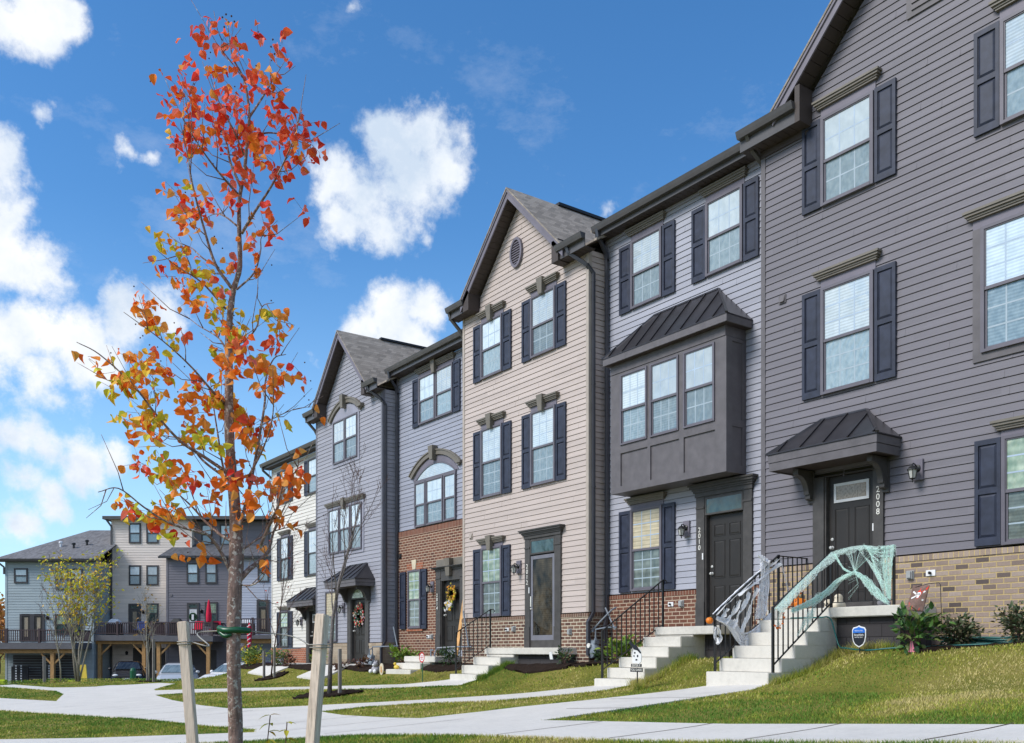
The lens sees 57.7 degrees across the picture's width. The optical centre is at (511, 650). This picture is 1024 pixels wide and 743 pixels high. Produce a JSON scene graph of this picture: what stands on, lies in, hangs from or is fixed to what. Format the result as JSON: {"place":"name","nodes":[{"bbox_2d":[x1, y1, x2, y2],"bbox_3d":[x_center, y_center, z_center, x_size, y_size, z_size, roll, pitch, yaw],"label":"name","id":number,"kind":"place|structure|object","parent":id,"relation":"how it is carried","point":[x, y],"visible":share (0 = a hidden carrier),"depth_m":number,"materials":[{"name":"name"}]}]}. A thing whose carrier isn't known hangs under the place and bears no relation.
{"place":"outdoors","nodes":[
{"label":"outdoors","id":0,"kind":"place"},
{"bbox_2d":[248,663,311,675],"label":"entry path","id":1,"kind":"structure","parent":0,"point":[258,671],"depth_m":33.27,"materials":[{"name":"concrete"}]},
{"bbox_2d":[297,664,355,678],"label":"entry path","id":2,"kind":"structure","parent":0,"point":[306,675],"depth_m":29.35,"materials":[{"name":"concrete"}]},
{"bbox_2d":[0,0,830,642],"label":"sky","id":3,"kind":"structure","parent":0,"point":[441,107],"materials":[{"name":"blue"}]},
{"bbox_2d":[0,679,1023,742],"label":"pavement","id":4,"kind":"structure","parent":0,"point":[126,701],"depth_m":13.15,"materials":[{"name":"concrete"}]},
{"bbox_2d":[0,642,1023,742],"bbox_3d":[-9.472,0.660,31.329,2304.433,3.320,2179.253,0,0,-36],"label":"lawn ground","id":5,"kind":"structure","parent":0,"point":[821,689],"depth_m":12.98,"materials":[{"name":"green plant"}]},
{"bbox_2d":[0,592,4,655],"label":"tree","id":6,"kind":"object","parent":5,"relation":"on","point":[2,615],"visible":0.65,"depth_m":71.91,"materials":[{"name":"orange plant"}]},
{"bbox_2d":[36,578,66,681],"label":"bare tree","id":7,"kind":"object","parent":5,"relation":"on","point":[54,623],"visible":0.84,"depth_m":41.71,"materials":[{"name":"brown plant"}]},
{"bbox_2d":[0,530,115,683],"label":"house","id":8,"kind":"structure","parent":5,"relation":"on","point":[27,645],"depth_m":59.58,"materials":[{"name":"grey plastic"}]},
{"bbox_2d":[14,568,27,582],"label":"window","id":9,"kind":"structure","parent":8,"relation":"in","point":[20,574],"depth_m":59.55,"materials":[{"name":"clear glass"}]},
{"bbox_2d":[22,616,29,639],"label":"door","id":10,"kind":"structure","parent":8,"relation":"in","point":[25,619],"depth_m":59.55,"materials":[{"name":"black glass"}]},
{"bbox_2d":[36,548,124,681],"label":"yellow tree","id":11,"kind":"object","parent":5,"relation":"on","point":[75,617],"visible":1,"depth_m":40.88,"materials":[{"name":"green plant"}]},
{"bbox_2d":[133,581,163,680],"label":"bare tree","id":12,"kind":"object","parent":5,"relation":"on","point":[146,621],"visible":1,"depth_m":40.60,"materials":[{"name":"brown plant"}]},
{"bbox_2d":[155,663,199,680],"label":"parked car","id":13,"kind":"object","parent":5,"relation":"on","point":[170,671],"visible":0.34,"depth_m":46.17,"materials":[{"name":"silver metal"}]},
{"bbox_2d":[87,516,270,680],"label":"house","id":14,"kind":"structure","parent":5,"relation":"on","point":[142,547],"depth_m":61.98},
{"bbox_2d":[129,523,140,542],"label":"window","id":15,"kind":"structure","parent":14,"relation":"in","point":[134,528],"depth_m":61.96,"materials":[{"name":"clear glass"}]},
{"bbox_2d":[129,565,140,584],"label":"window","id":16,"kind":"structure","parent":14,"relation":"in","point":[134,570],"depth_m":61.96,"materials":[{"name":"clear glass"}]},
{"bbox_2d":[146,565,158,584],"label":"window","id":17,"kind":"structure","parent":14,"relation":"in","point":[152,571],"depth_m":61.96,"materials":[{"name":"clear glass"}]},
{"bbox_2d":[146,603,158,622],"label":"window","id":18,"kind":"structure","parent":14,"relation":"in","point":[155,610],"depth_m":61.96,"materials":[{"name":"clear glass"}]},
{"bbox_2d":[177,621,198,742],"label":"wooden stake","id":19,"kind":"object","parent":5,"relation":"on","point":[188,690],"visible":1,"depth_m":4.52,"materials":[{"name":"brown wood"}]},
{"bbox_2d":[177,630,330,647],"bbox_3d":[-1.318,-0.060,4.566,0.605,0.100,1.155,0,0,-25],"label":"guy wire","id":20,"kind":"object","parent":19,"relation":"attached to","point":[207,645],"visible":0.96,"depth_m":4.54,"materials":[{"name":"grey metal"}]},
{"bbox_2d":[71,0,339,742],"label":"autumn tree","id":21,"kind":"object","parent":5,"relation":"on","point":[237,419],"visible":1,"depth_m":4.96,"materials":[{"name":"orange plant"}]},
{"bbox_2d":[217,625,250,637],"bbox_3d":[-1.493,-0.099,4.995,0.181,0.070,0.165,0,0,-36],"label":"hose collar","id":22,"kind":"object","parent":21,"relation":"attached to","point":[221,630],"visible":1,"depth_m":4.94,"materials":[{"name":"green rubber"}]},
{"bbox_2d":[150,521,270,677],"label":"house","id":23,"kind":"structure","parent":5,"relation":"on","point":[192,588],"depth_m":60.98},
{"bbox_2d":[187,563,198,583],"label":"window","id":24,"kind":"structure","parent":23,"relation":"in","point":[192,568],"depth_m":60.95,"materials":[{"name":"clear glass"}]},
{"bbox_2d":[191,650,216,677],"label":"garage door","id":25,"kind":"structure","parent":23,"relation":"in","point":[198,656],"depth_m":60.97,"materials":[{"name":"grey metal"}]},
{"bbox_2d":[205,563,216,583],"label":"window","id":26,"kind":"structure","parent":23,"relation":"in","point":[210,570],"depth_m":60.95,"materials":[{"name":"clear glass"}]},
{"bbox_2d":[205,602,217,624],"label":"window","id":27,"kind":"structure","parent":23,"relation":"in","point":[214,605],"depth_m":60.95,"materials":[{"name":"clear glass"}]},
{"bbox_2d":[198,662,243,678],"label":"parked car","id":28,"kind":"object","parent":5,"relation":"on","point":[221,669],"visible":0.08,"depth_m":45.74,"materials":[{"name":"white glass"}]},
{"bbox_2d":[240,526,271,662],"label":"house","id":29,"kind":"structure","parent":5,"relation":"on","point":[254,610],"depth_m":61.00,"materials":[{"name":"grey"}]},
{"bbox_2d":[241,663,327,670],"bbox_3d":[-8.210,0.723,33.951,1.500,0.529,8.000,0,0,-36],"label":"mulch bed","id":30,"kind":"object","parent":5,"relation":"on","point":[306,667],"visible":0.42,"depth_m":33.01,"materials":[{"name":"brown soil"}]},
{"bbox_2d":[240,641,266,666],"bbox_3d":[-10.067,0.168,35.847,1.211,1.051,1.711,0,0,-36],"label":"shrub","id":31,"kind":"object","parent":30,"relation":"on","point":[255,652],"visible":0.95,"depth_m":35.69,"materials":[{"name":"green plant"}]},
{"bbox_2d":[262,517,309,676],"bbox_3d":[-7.697,-1.804,31.696,1.819,5.704,1.176,0,0,31],"label":"bare tree","id":32,"kind":"object","parent":5,"relation":"on","point":[282,586],"visible":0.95,"depth_m":31.51,"materials":[{"name":"brown plant"}]},
{"bbox_2d":[259,439,315,662],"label":"townhouse","id":33,"kind":"structure","parent":5,"relation":"on","point":[302,578],"depth_m":35.56,"materials":[{"name":"beige"}]},
{"bbox_2d":[280,536,287,580],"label":"window","id":34,"kind":"structure","parent":33,"relation":"in","point":[283,539],"depth_m":36.63,"materials":[{"name":"clear glass"}]},
{"bbox_2d":[280,611,287,647],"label":"window","id":35,"kind":"structure","parent":33,"relation":"in","point":[284,642],"depth_m":36.64,"materials":[{"name":"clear glass"}]},
{"bbox_2d":[307,457,315,494],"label":"window","id":36,"kind":"structure","parent":33,"relation":"in","point":[311,463],"depth_m":34.42,"materials":[{"name":"clear glass"}]},
{"bbox_2d":[307,529,315,575],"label":"window","id":37,"kind":"structure","parent":33,"relation":"in","point":[311,534],"depth_m":34.46,"materials":[{"name":"clear glass"}]},
{"bbox_2d":[305,613,328,742],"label":"wooden stake","id":38,"kind":"object","parent":5,"relation":"on","point":[316,691],"visible":1,"depth_m":4.16,"materials":[{"name":"brown wood"}]},
{"bbox_2d":[292,689,363,698],"bbox_3d":[-4.396,1.108,22.459,1.640,0.302,1.676,0,0,15],"label":"mulch ring","id":39,"kind":"object","parent":5,"relation":"on","point":[334,693],"visible":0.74,"depth_m":22.09,"materials":[{"name":"brown soil"}]},
{"bbox_2d":[314,443,391,692],"bbox_3d":[-3.870,-2.046,22.764,2.125,6.467,2.058,0,0,-36],"label":"bare tree","id":40,"kind":"object","parent":39,"relation":"on","point":[330,657],"visible":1,"depth_m":22.68,"materials":[{"name":"brown plant"}]},
{"bbox_2d":[338,649,341,692],"bbox_3d":[-4.114,0.618,22.192,0.070,1.300,0.070,0,0,-36],"label":"tree post","id":41,"kind":"object","parent":5,"relation":"on","point":[339,670],"visible":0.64,"depth_m":22.17,"materials":[{"name":"grey wood"}]},
{"bbox_2d":[302,330,425,663],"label":"townhouse","id":42,"kind":"structure","parent":5,"relation":"on","point":[355,403],"depth_m":30.32,"materials":[{"name":"grey"}]},
{"bbox_2d":[325,591,337,641],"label":"window","id":43,"kind":"structure","parent":42,"relation":"in","point":[328,606],"depth_m":31.87,"materials":[{"name":"clear glass"}]},
{"bbox_2d":[328,508,338,554],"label":"window","id":44,"kind":"structure","parent":42,"relation":"in","point":[331,527],"depth_m":31.67,"materials":[{"name":"clear glass"}]},
{"bbox_2d":[332,418,343,464],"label":"window","id":45,"kind":"structure","parent":42,"relation":"in","point":[338,426],"depth_m":31.38,"materials":[{"name":"clear glass"}]},
{"bbox_2d":[339,505,349,552],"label":"window","id":46,"kind":"structure","parent":42,"relation":"in","point":[341,524],"depth_m":31.03,"materials":[{"name":"clear glass"}]},
{"bbox_2d":[344,412,356,460],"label":"window","id":47,"kind":"structure","parent":42,"relation":"in","point":[350,422],"depth_m":30.60,"materials":[{"name":"clear glass"}]},
{"bbox_2d":[350,501,361,550],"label":"window","id":48,"kind":"structure","parent":42,"relation":"in","point":[358,545],"depth_m":30.24,"materials":[{"name":"clear glass"}]},
{"bbox_2d":[353,602,364,627],"bbox_3d":[-4.982,-1.143,30.187,0.100,0.858,0.893,0,0,-36],"label":"wreath","id":49,"kind":"object","parent":42,"relation":"attached to","point":[358,615],"visible":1,"depth_m":30.14,"materials":[{"name":"multicoloured plant"}]},
{"bbox_2d":[353,599,364,658],"bbox_3d":[-4.935,-0.670,30.207,0.111,1.940,0.960,0,0,-36],"label":"door","id":50,"kind":"structure","parent":42,"relation":"in","point":[359,633],"depth_m":30.25,"materials":[{"name":"black wood"}]},
{"bbox_2d":[345,664,394,671],"bbox_3d":[-3.796,0.554,27.856,1.600,0.356,3.250,0,0,-36],"label":"mulch bed","id":51,"kind":"object","parent":5,"relation":"on","point":[365,668],"visible":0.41,"depth_m":27.56,"materials":[{"name":"brown soil"}]},
{"bbox_2d":[384,643,419,662],"bbox_3d":[-3.160,0.153,27.756,1.221,0.749,0.907,0,0,18],"label":"grassy plant","id":52,"kind":"object","parent":51,"relation":"on","point":[398,654],"visible":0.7,"depth_m":27.65,"materials":[{"name":"green plant"}]},
{"bbox_2d":[386,656,461,673],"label":"concrete steps","id":53,"kind":"structure","parent":5,"relation":"on","point":[412,662],"depth_m":25.33,"materials":[{"name":"grey concrete"}]},
{"bbox_2d":[384,329,465,662],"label":"townhouse","id":54,"kind":"structure","parent":5,"relation":"on","point":[429,473],"depth_m":27.44,"materials":[{"name":"grey"}]},
{"bbox_2d":[407,569,419,628],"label":"window","id":55,"kind":"structure","parent":54,"relation":"in","point":[413,576],"depth_m":28.17,"materials":[{"name":"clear glass"}]},
{"bbox_2d":[414,480,424,527],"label":"window","id":56,"kind":"structure","parent":54,"relation":"in","point":[419,488],"depth_m":27.94,"materials":[{"name":"clear glass"}]},
{"bbox_2d":[418,372,434,424],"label":"window","id":57,"kind":"structure","parent":54,"relation":"in","point":[426,383],"depth_m":27.60,"materials":[{"name":"clear glass"}]},
{"bbox_2d":[425,475,442,524],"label":"window","id":58,"kind":"structure","parent":54,"relation":"in","point":[433,486],"depth_m":27.25,"materials":[{"name":"clear glass"}]},
{"bbox_2d":[435,362,452,418],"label":"window","id":59,"kind":"structure","parent":54,"relation":"in","point":[444,374],"depth_m":26.80,"materials":[{"name":"clear glass"}]},
{"bbox_2d":[443,583,456,611],"bbox_3d":[-1.758,-1.511,26.463,0.102,0.837,0.668,0,0,-36],"label":"wreath","id":60,"kind":"object","parent":54,"relation":"attached to","point":[451,594],"visible":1,"depth_m":26.44,"materials":[{"name":"yellow plant"}]},
{"bbox_2d":[443,472,456,521],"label":"window","id":61,"kind":"structure","parent":54,"relation":"in","point":[450,479],"depth_m":26.53,"materials":[{"name":"clear glass"}]},
{"bbox_2d":[444,581,459,646],"bbox_3d":[-1.679,-1.015,26.542,0.111,1.870,0.970,0,0,-36],"label":"door","id":62,"kind":"structure","parent":54,"relation":"in","point":[452,618],"depth_m":26.59,"materials":[{"name":"black wood"}]},
{"bbox_2d":[421,663,473,672],"bbox_3d":[-1.265,0.502,24.226,1.500,0.344,2.300,0,0,-36],"label":"mulch bed","id":63,"kind":"object","parent":5,"relation":"on","point":[436,668],"visible":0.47,"depth_m":24.03,"materials":[{"name":"brown soil"}]},
{"bbox_2d":[432,646,465,665],"bbox_3d":[-1.639,0.172,24.343,0.903,0.581,0.679,0,0,9],"label":"shrub","id":64,"kind":"object","parent":63,"relation":"on","point":[448,654],"visible":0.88,"depth_m":24.28,"materials":[{"name":"green plant"}]},
{"bbox_2d":[0,678,1021,742],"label":"edge grass","id":65,"kind":"structure","parent":5,"relation":"on","point":[436,702],"depth_m":14.10,"materials":[{"name":"green plant"}]},
{"bbox_2d":[450,648,576,679],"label":"concrete steps","id":66,"kind":"structure","parent":5,"relation":"on","point":[493,658],"depth_m":22.09,"materials":[{"name":"concrete"}]},
{"bbox_2d":[455,609,494,673],"bbox_3d":[-0.902,-0.227,22.937,1.167,1.606,0.034,0,0,-36],"label":"stair railing","id":67,"kind":"object","parent":66,"relation":"on","point":[489,646],"visible":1,"depth_m":22.89,"materials":[{"name":"black metal"}]},
{"bbox_2d":[445,187,609,663],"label":"townhouse","id":68,"kind":"structure","parent":5,"relation":"on","point":[528,308],"depth_m":22.47,"materials":[{"name":"beige plastic"}]},
{"bbox_2d":[480,423,501,498],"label":"window","id":69,"kind":"structure","parent":68,"relation":"in","point":[490,439],"depth_m":23.92,"materials":[{"name":"clear glass"}]},
{"bbox_2d":[480,545,501,616],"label":"window","id":70,"kind":"structure","parent":68,"relation":"in","point":[490,560],"depth_m":23.92,"materials":[{"name":"clear glass"}]},
{"bbox_2d":[480,313,502,379],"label":"window","id":71,"kind":"structure","parent":68,"relation":"in","point":[490,331],"depth_m":23.92,"materials":[{"name":"clear glass"}]},
{"bbox_2d":[530,553,553,639],"bbox_3d":[0.725,-1.258,22.149,0.075,2.035,0.935,0,0,-36],"label":"storm door","id":72,"kind":"structure","parent":68,"relation":"in","point":[542,566],"depth_m":22.17,"materials":[{"name":"clear glass"}]},
{"bbox_2d":[530,285,555,358],"bbox_3d":[0.741,-7.795,22.123,0.080,1.470,0.955,0,0,-36],"label":"window","id":73,"kind":"structure","parent":68,"relation":"in","point":[542,307],"depth_m":22.13,"materials":[{"name":"clear glass"}]},
{"bbox_2d":[530,404,555,486],"bbox_3d":[0.741,-4.857,22.123,0.080,1.795,0.955,0,0,-36],"label":"window","id":74,"kind":"structure","parent":68,"relation":"in","point":[542,424],"depth_m":22.13,"materials":[{"name":"clear glass"}]},
{"bbox_2d":[587,607,616,661],"bbox_3d":[2.005,-0.284,20.684,0.742,1.368,0.347,0,0,24],"label":"gas meter","id":75,"kind":"object","parent":68,"relation":"attached to","point":[592,645],"visible":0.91,"depth_m":20.65,"materials":[{"name":"grey metal"}]},
{"bbox_2d":[505,662,587,673],"bbox_3d":[0.881,0.429,20.865,2.746,0.372,1.380,0,0,32],"label":"mulch bed","id":76,"kind":"object","parent":5,"relation":"on","point":[531,668],"visible":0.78,"depth_m":20.71,"materials":[{"name":"brown soil"}]},
{"bbox_2d":[564,661,618,666],"bbox_3d":[2.245,0.305,19.612,1.350,0.275,2.590,0,0,-36],"label":"mulch bed","id":77,"kind":"object","parent":5,"relation":"on","point":[580,664],"visible":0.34,"depth_m":19.51,"materials":[{"name":"brown soil"}]},
{"bbox_2d":[594,632,642,660],"bbox_3d":[2.296,-0.033,19.824,1.086,0.740,0.855,0,0,23],"label":"grassy plant","id":78,"kind":"object","parent":77,"relation":"on","point":[640,644],"visible":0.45,"depth_m":19.72,"materials":[{"name":"green plant"}]},
{"bbox_2d":[629,641,642,680],"bbox_3d":[2.125,0.310,15.922,0.034,0.930,0.335,0,0,-36],"label":"yard sign","id":79,"kind":"object","parent":5,"relation":"on","point":[636,656],"visible":0.98,"depth_m":15.90,"materials":[{"name":"white plastic"}]},
{"bbox_2d":[594,625,755,685],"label":"concrete steps","id":80,"kind":"structure","parent":5,"relation":"on","point":[663,646],"depth_m":17.43,"materials":[{"name":"concrete"}]},
{"bbox_2d":[601,579,666,677],"bbox_3d":[2.392,-0.438,18.015,1.727,1.935,0.034,0,0,-36],"label":"stair railing","id":81,"kind":"object","parent":80,"relation":"on","point":[602,643],"visible":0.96,"depth_m":17.95,"materials":[{"name":"black metal"}]},
{"bbox_2d":[591,142,760,660],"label":"townhouse","id":82,"kind":"structure","parent":5,"relation":"on","point":[681,359],"depth_m":18.78,"materials":[{"name":"grey plastic"}]},
{"bbox_2d":[630,226,661,309],"bbox_3d":[2.893,-8.213,20.004,0.080,1.485,0.945,0,0,-36],"label":"window","id":83,"kind":"structure","parent":82,"relation":"in","point":[646,250],"depth_m":20.01,"materials":[{"name":"clear glass"}]},
{"bbox_2d":[630,504,661,590],"bbox_3d":[2.893,-2.182,20.004,0.080,1.785,0.965,0,0,-36],"label":"window","id":84,"kind":"structure","parent":82,"relation":"in","point":[646,522],"depth_m":20.01,"materials":[{"name":"clear glass"}]},
{"bbox_2d":[601,288,752,496],"bbox_3d":[3.264,-5.268,18.887,0.785,3.796,3.552,0,0,-36],"label":"bay window","id":85,"kind":"structure","parent":82,"relation":"in","point":[678,399],"depth_m":18.47,"materials":[{"name":"grey glass"}]},
{"bbox_2d":[705,184,742,277],"bbox_3d":[4.163,-8.213,18.226,0.080,1.485,0.945,0,0,-36],"label":"window","id":86,"kind":"structure","parent":82,"relation":"in","point":[724,212],"depth_m":18.23,"materials":[{"name":"clear glass"}]},
{"bbox_2d":[709,512,742,619],"bbox_3d":[4.226,-1.640,18.274,0.111,2.080,0.910,0,0,-36],"label":"door","id":87,"kind":"structure","parent":82,"relation":"in","point":[726,530],"depth_m":18.31,"materials":[{"name":"black wood"}]},
{"bbox_2d":[706,605,935,685],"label":"concrete steps","id":88,"kind":"structure","parent":5,"relation":"on","point":[750,664],"depth_m":14.31,"materials":[{"name":"concrete"}]},
{"bbox_2d":[714,555,811,670],"bbox_3d":[4.306,-0.634,15.501,2.704,1.941,0.034,0,0,-36],"label":"stair railing","id":89,"kind":"object","parent":88,"relation":"on","point":[733,596],"visible":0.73,"depth_m":15.28,"materials":[{"name":"black metal"}]},
{"bbox_2d":[713,554,789,645],"bbox_3d":[3.967,-0.783,15.217,1.905,1.607,0.173,0,0,-36],"label":"spider web","id":90,"kind":"object","parent":89,"relation":"hanging from","point":[733,627],"visible":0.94,"depth_m":15.15,"materials":[{"name":"white fabric"}]},
{"bbox_2d":[771,545,895,672],"bbox_3d":[4.756,-0.610,13.749,1.442,1.891,1.110,0,0,-36],"label":"stair railing","id":91,"kind":"object","parent":88,"relation":"on","point":[774,662],"visible":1,"depth_m":14.10,"materials":[{"name":"black metal"}]},
{"bbox_2d":[775,545,895,635],"bbox_3d":[4.760,-0.913,13.730,1.432,1.425,1.164,0,0,-36],"label":"spider web","id":92,"kind":"object","parent":91,"relation":"attached to","point":[862,577],"visible":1,"depth_m":14.00,"materials":[{"name":"teal"}]},
{"bbox_2d":[852,626,865,655],"bbox_3d":[5.119,-0.106,13.695,0.030,0.517,0.230,0,0,-36],"label":"yard sign","id":93,"kind":"object","parent":5,"relation":"on","point":[859,635],"visible":1,"depth_m":13.69,"materials":[{"name":"white paint"}]},
{"bbox_2d":[735,0,1023,644],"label":"townhouse","id":94,"kind":"structure","parent":5,"relation":"on","point":[882,142],"depth_m":14.62,"materials":[{"name":"grey"}]},
{"bbox_2d":[820,269,873,395],"bbox_3d":[5.550,-5.235,15.389,0.080,1.810,0.995,0,0,-36],"label":"window","id":95,"kind":"structure","parent":94,"relation":"in","point":[847,305],"depth_m":15.38,"materials":[{"name":"clear glass"}]},
{"bbox_2d":[820,90,874,207],"bbox_3d":[5.550,-8.280,15.389,0.080,1.500,0.995,0,0,-36],"label":"window","id":96,"kind":"structure","parent":94,"relation":"in","point":[847,132],"depth_m":15.38,"materials":[{"name":"clear glass"}]},
{"bbox_2d":[829,471,872,601],"bbox_3d":[5.631,-1.860,15.413,0.111,2.120,0.880,0,0,-36],"label":"door","id":97,"kind":"structure","parent":94,"relation":"in","point":[850,496],"depth_m":15.42,"materials":[{"name":"black wood"}]},
{"bbox_2d":[980,211,1023,352],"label":"window","id":98,"kind":"structure","parent":94,"relation":"in","point":[1001,241],"depth_m":13.32,"materials":[{"name":"clear glass"}]},
{"bbox_2d":[999,7,1023,125],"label":"window","id":99,"kind":"structure","parent":94,"relation":"in","point":[1011,28],"depth_m":13.21,"materials":[{"name":"clear glass"}]},
{"bbox_2d":[1001,432,1023,544],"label":"window","id":100,"kind":"structure","parent":94,"relation":"in","point":[1012,446],"depth_m":13.20,"materials":[{"name":"clear glass"}]},
{"bbox_2d":[890,600,955,654],"bbox_3d":[5.724,-0.306,13.059,0.859,0.789,0.739,0,0,16],"label":"leafy bush","id":101,"kind":"object","parent":5,"relation":"on","point":[918,622],"visible":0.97,"depth_m":12.97,"materials":[{"name":"green plant"}]},
{"bbox_2d":[898,641,1023,652],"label":"mulch bed","id":102,"kind":"object","parent":5,"relation":"on","point":[932,648],"visible":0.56,"depth_m":12.73,"materials":[{"name":"brown soil"}]},
{"bbox_2d":[790,616,1015,650],"bbox_3d":[5.702,-0.261,13.761,3.471,0.547,0.871,0,0,39],"label":"garden hose","id":103,"kind":"object","parent":102,"relation":"on","point":[989,639],"visible":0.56,"depth_m":13.20,"materials":[{"name":"rubber"}]},
{"bbox_2d":[906,582,942,643],"bbox_3d":[5.916,-0.445,13.365,0.093,1.039,0.546,0,0,-36],"label":"garden flag","id":104,"kind":"object","parent":102,"relation":"on","point":[917,598],"visible":0.98,"depth_m":13.40,"materials":[{"name":"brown fabric"}]},
{"bbox_2d":[926,611,992,644],"bbox_3d":[6.266,-0.283,12.981,0.718,0.592,0.706,0,0,1],"label":"shrub","id":105,"kind":"object","parent":102,"relation":"on","point":[968,629],"visible":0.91,"depth_m":12.94,"materials":[{"name":"green plant"}]},
{"bbox_2d":[991,600,1023,641],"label":"shrub","id":106,"kind":"object","parent":102,"relation":"on","point":[1014,622],"visible":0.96,"depth_m":12.38,"materials":[{"name":"green plant"}]},
{"bbox_2d":[472,639,898,689],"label":"tall grass","id":107,"kind":"structure","parent":0,"point":[639,684],"depth_m":14.28,"materials":[{"name":"green plant"}]},
{"label":"lane","id":108,"kind":"structure","parent":0,"visible":0},
{"bbox_2d":[108,661,145,680],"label":"parked car","id":109,"kind":"object","parent":108,"relation":"on","point":[121,669],"visible":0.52,"depth_m":54.49,"materials":[{"name":"black metal"}]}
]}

